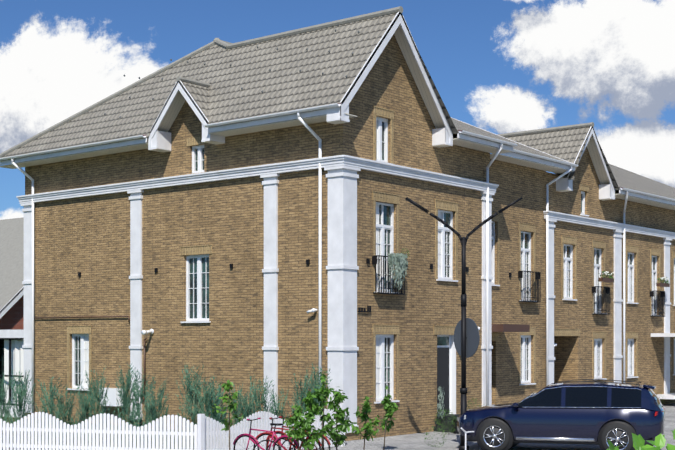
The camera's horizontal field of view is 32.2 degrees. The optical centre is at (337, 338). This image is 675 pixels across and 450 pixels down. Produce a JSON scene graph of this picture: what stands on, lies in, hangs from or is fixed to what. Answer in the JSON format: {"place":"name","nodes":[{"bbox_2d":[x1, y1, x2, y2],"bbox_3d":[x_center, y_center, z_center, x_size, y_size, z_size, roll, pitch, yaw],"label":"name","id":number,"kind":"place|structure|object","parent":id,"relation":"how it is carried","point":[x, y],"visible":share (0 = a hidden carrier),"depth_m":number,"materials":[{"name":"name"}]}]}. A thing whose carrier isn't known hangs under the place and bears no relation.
{"place":"outdoors","nodes":[
{"label":"outdoors","id":0,"kind":"place"},
{"bbox_2d":[0,295,23,329],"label":"neighbour house walls","id":1,"kind":"structure","parent":0,"point":[12,318],"depth_m":71.27,"materials":[{"name":"red brick"}]},
{"bbox_2d":[0,217,23,311],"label":"neighboring roof","id":2,"kind":"structure","parent":1,"relation":"on","point":[11,256],"depth_m":75.73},
{"bbox_2d":[0,288,23,318],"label":"roof trim","id":3,"kind":"structure","parent":1,"relation":"attached to","point":[10,304],"depth_m":70.51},
{"bbox_2d":[4,340,23,403],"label":"veranda curtains","id":4,"kind":"object","parent":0,"point":[17,355],"visible":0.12,"depth_m":42.41,"materials":[{"name":"white fabric"}]},
{"bbox_2d":[1,417,257,449],"bbox_3d":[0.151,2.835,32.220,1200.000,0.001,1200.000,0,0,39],"label":"ground","id":5,"kind":"structure","parent":0,"point":[7,419],"depth_m":33.14,"materials":[{"name":"green plant"}]},
{"bbox_2d":[0,330,24,416],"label":"white veranda frame","id":6,"kind":"object","parent":5,"relation":"on","point":[11,333],"visible":0.06,"depth_m":42.05,"materials":[{"name":"white wood"}]},
{"bbox_2d":[0,338,23,405],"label":"black veranda frames","id":7,"kind":"structure","parent":6,"relation":"attached to","point":[9,339],"depth_m":42.24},
{"bbox_2d":[0,340,3,396],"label":"veranda glass","id":8,"kind":"object","parent":7,"relation":"in","point":[1,358],"visible":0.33,"depth_m":43.27,"materials":[{"name":"black glass"}]},
{"bbox_2d":[0,362,331,448],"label":"juniper shrubs","id":9,"kind":"object","parent":5,"relation":"on","point":[246,411],"visible":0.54,"depth_m":28.37,"materials":[{"name":"green plant"}]},
{"bbox_2d":[0,12,674,432],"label":"white trim","id":10,"kind":"structure","parent":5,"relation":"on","point":[342,266],"depth_m":35.36,"materials":[{"name":"white paint"}]},
{"bbox_2d":[34,316,146,399],"bbox_3d":[-8.368,0.639,39.046,5.966,2.749,0.059,0,0,39],"label":"pipe","id":11,"kind":"object","parent":10,"relation":"attached to","point":[105,316],"visible":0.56,"depth_m":38.31,"materials":[{"name":"brown"}]},
{"bbox_2d":[100,388,122,405],"bbox_3d":[-7.330,1.900,37.958,0.850,0.570,0.320,0,0,39],"label":"wall ac unit","id":12,"kind":"object","parent":10,"relation":"attached to","point":[112,396],"visible":0.64,"depth_m":37.71,"materials":[{"name":"white plastic"}]},
{"bbox_2d":[141,308,556,346],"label":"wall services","id":13,"kind":"object","parent":10,"relation":"attached to","point":[145,332],"visible":0.75,"depth_m":36.81,"materials":[{"name":"white plastic"}]},
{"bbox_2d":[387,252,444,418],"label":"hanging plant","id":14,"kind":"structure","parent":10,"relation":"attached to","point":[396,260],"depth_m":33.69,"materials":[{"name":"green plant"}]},
{"bbox_2d":[599,278,669,286],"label":"flower boxes","id":15,"kind":"object","parent":10,"relation":"attached to","point":[610,280],"visible":1,"depth_m":45.60,"materials":[{"name":"brown"}]},
{"bbox_2d":[150,81,207,133],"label":"dormer roof","id":16,"kind":"structure","parent":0,"point":[199,94],"depth_m":35.52,"materials":[{"name":"grey"}]},
{"bbox_2d":[85,120,441,397],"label":"curtains","id":17,"kind":"object","parent":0,"point":[378,339],"visible":0.02,"depth_m":33.73,"materials":[{"name":"white fabric"}]},
{"bbox_2d":[0,0,674,219],"label":"sky","id":18,"kind":"structure","parent":0,"point":[495,66],"materials":[{"name":"blue"}]},
{"bbox_2d":[24,34,674,440],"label":"brick walls","id":19,"kind":"structure","parent":0,"point":[88,236],"depth_m":36.55,"materials":[{"name":"brown brick"}]},
{"bbox_2d":[1,12,619,189],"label":"roof","id":20,"kind":"structure","parent":19,"relation":"on","point":[284,84],"depth_m":35.63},
{"bbox_2d":[104,29,359,118],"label":"building snow guards","id":21,"kind":"object","parent":20,"relation":"on","point":[346,76],"visible":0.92,"depth_m":35.03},
{"bbox_2d":[0,6,593,157],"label":"building roof ridges","id":22,"kind":"object","parent":20,"relation":"on","point":[222,43],"visible":0.62,"depth_m":38.70,"materials":[{"name":"grey metal"}]},
{"bbox_2d":[0,25,674,209],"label":"building soffits","id":23,"kind":"object","parent":19,"relation":"attached to","point":[174,109],"visible":0.69,"depth_m":36.39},
{"bbox_2d":[0,103,674,428],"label":"building downpipes","id":24,"kind":"object","parent":19,"relation":"attached to","point":[313,133],"visible":0.92,"depth_m":37.77,"materials":[{"name":"white metal"}]},
{"bbox_2d":[19,113,674,200],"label":"building roof","id":25,"kind":"structure","parent":19,"relation":"on","point":[624,178],"depth_m":49.09,"materials":[{"name":"grey metal"}]},
{"bbox_2d":[67,106,674,401],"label":"building lintels","id":26,"kind":"object","parent":19,"relation":"attached to","point":[378,197],"visible":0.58,"depth_m":39.42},
{"bbox_2d":[78,255,664,316],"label":"building iron work","id":27,"kind":"object","parent":19,"relation":"attached to","point":[660,303],"visible":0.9,"depth_m":40.97,"materials":[{"name":"black metal"}]},
{"bbox_2d":[72,117,674,414],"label":"window frames","id":28,"kind":"structure","parent":19,"relation":"in","point":[452,361],"depth_m":36.63,"materials":[{"name":"white wood"}]},
{"bbox_2d":[75,122,654,394],"bbox_3d":[5.245,-2.280,48.023,11.680,8.060,30.630,0,0,39],"label":"window glass","id":29,"kind":"object","parent":28,"relation":"in","point":[387,221],"visible":0.12,"depth_m":36.14,"materials":[{"name":"grey glass"}]},
{"bbox_2d":[434,347,459,432],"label":"building doors","id":30,"kind":"structure","parent":19,"relation":"in","point":[443,368],"depth_m":36.28,"materials":[{"name":"grey wood"}]},
{"bbox_2d":[492,324,529,331],"bbox_3d":[5.469,-0.340,38.851,1.100,0.250,1.700,0,0,39],"label":"awning","id":31,"kind":"object","parent":19,"relation":"attached to","point":[510,327],"visible":0.71,"depth_m":38.22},
{"bbox_2d":[257,403,674,449],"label":"pavement","id":32,"kind":"structure","parent":0,"point":[416,441],"depth_m":31.52,"materials":[{"name":"grey concrete"}]},
{"bbox_2d":[0,404,344,449],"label":"picket fence","id":33,"kind":"object","parent":32,"relation":"on","point":[205,433],"visible":0.77,"depth_m":27.77,"materials":[{"name":"white wood"}]},
{"bbox_2d":[211,380,243,449],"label":"tree sapling","id":34,"kind":"object","parent":32,"relation":"on","point":[232,403],"depth_m":25.36,"materials":[{"name":"green plant"}]},
{"bbox_2d":[233,418,299,449],"bbox_3d":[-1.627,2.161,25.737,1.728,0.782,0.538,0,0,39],"label":"bicycle","id":35,"kind":"object","parent":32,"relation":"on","point":[255,439],"visible":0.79,"depth_m":25.86,"materials":[{"name":"red metal"}]},
{"bbox_2d":[253,416,321,449],"bbox_3d":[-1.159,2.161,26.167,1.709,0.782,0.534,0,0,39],"label":"bicycle","id":36,"kind":"object","parent":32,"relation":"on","point":[270,433],"visible":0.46,"depth_m":26.32,"materials":[{"name":"red metal"}]},
{"bbox_2d":[253,436,337,449],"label":"bicycle","id":37,"kind":"object","parent":32,"relation":"on","point":[284,442],"visible":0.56,"depth_m":25.49,"materials":[{"name":"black metal"}]},
{"bbox_2d":[266,415,330,449],"bbox_3d":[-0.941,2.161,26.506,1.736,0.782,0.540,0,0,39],"label":"bicycle","id":38,"kind":"object","parent":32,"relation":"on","point":[282,432],"visible":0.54,"depth_m":26.55,"materials":[{"name":"red metal"}]},
{"bbox_2d":[282,404,322,449],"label":"shrub","id":39,"kind":"object","parent":32,"relation":"on","point":[296,418],"depth_m":24.80,"materials":[{"name":"green plant"}]},
{"bbox_2d":[284,391,327,449],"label":"tree sapling","id":40,"kind":"object","parent":32,"relation":"on","point":[314,407],"depth_m":25.64,"materials":[{"name":"green plant"}]},
{"bbox_2d":[305,371,335,449],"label":"tree sapling","id":41,"kind":"object","parent":32,"relation":"on","point":[320,394],"depth_m":26.83,"materials":[{"name":"green plant"}]},
{"bbox_2d":[324,388,357,449],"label":"tree sapling","id":42,"kind":"object","parent":32,"relation":"on","point":[340,415],"depth_m":25.66,"materials":[{"name":"green plant"}]},
{"bbox_2d":[352,396,379,449],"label":"tree sapling","id":43,"kind":"object","parent":32,"relation":"on","point":[363,415],"depth_m":27.12,"materials":[{"name":"green plant"}]},
{"bbox_2d":[380,385,398,449],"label":"tree sapling","id":44,"kind":"object","parent":32,"relation":"on","point":[386,401],"depth_m":29.34,"materials":[{"name":"green plant"}]},
{"bbox_2d":[453,417,459,433],"bbox_3d":[3.543,2.585,34.812,0.280,0.500,0.266,0,0,39],"label":"planter","id":45,"kind":"object","parent":32,"relation":"on","point":[455,425],"visible":0.58,"depth_m":34.73,"materials":[{"name":"black metal"}]},
{"bbox_2d":[405,197,522,449],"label":"street lamp","id":46,"kind":"object","parent":32,"relation":"on","point":[463,388],"visible":0.94,"depth_m":29.57,"materials":[{"name":"black metal"}]},
{"bbox_2d":[454,318,479,357],"bbox_3d":[3.270,-0.015,29.670,0.024,1.020,1.020,0,0,-32],"label":"round sign","id":47,"kind":"object","parent":46,"relation":"attached to","point":[473,337],"visible":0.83,"depth_m":29.55,"materials":[{"name":"grey metal"}]},
{"bbox_2d":[461,427,480,449],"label":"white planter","id":48,"kind":"object","parent":32,"relation":"on","point":[465,435],"visible":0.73,"depth_m":29.03,"materials":[{"name":"paint"}]},
{"bbox_2d":[401,248,674,446],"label":"potted plants","id":49,"kind":"object","parent":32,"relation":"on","point":[603,275],"visible":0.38,"depth_m":35.06,"materials":[{"name":"green plant"}]},
{"bbox_2d":[482,271,668,406],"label":"flowers","id":50,"kind":"object","parent":49,"relation":"attached to","point":[606,272],"visible":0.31,"depth_m":45.46,"materials":[{"name":"white plant"}]},
{"bbox_2d":[458,379,653,449],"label":"car","id":51,"kind":"object","parent":32,"relation":"on","point":[512,443],"visible":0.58,"depth_m":28.93,"materials":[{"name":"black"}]},
{"bbox_2d":[457,382,664,441],"bbox_3d":[5.638,1.839,29.570,5.060,1.513,2.294,0,0,18],"label":"car body","id":52,"kind":"object","parent":32,"relation":"on","point":[645,422],"visible":0.75,"depth_m":28.60,"materials":[{"name":"blue metal"}]},
{"bbox_2d":[520,386,640,407],"bbox_3d":[6.179,1.432,29.398,2.910,0.548,1.896,0,0,18],"label":"car window trim","id":53,"kind":"structure","parent":52,"relation":"attached to","point":[584,407],"depth_m":28.53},
{"bbox_2d":[517,387,662,408],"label":"car windows","id":54,"kind":"structure","parent":52,"relation":"in","point":[588,397],"depth_m":28.55,"materials":[{"name":"black glass"}]},
{"bbox_2d":[607,429,674,449],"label":"leaves","id":55,"kind":"object","parent":32,"relation":"on","point":[658,442],"visible":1,"depth_m":6.86,"materials":[{"name":"green plant"}]},
{"bbox_2d":[479,420,632,449],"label":"car tires","id":56,"kind":"object","parent":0,"point":[505,429],"visible":0.46,"depth_m":29.00,"materials":[{"name":"black rubber"}]},
{"bbox_2d":[483,426,628,449],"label":"car wheel rims","id":57,"kind":"object","parent":56,"relation":"in","point":[616,439],"visible":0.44,"depth_m":28.63,"materials":[{"name":"silver metal"}]}
]}

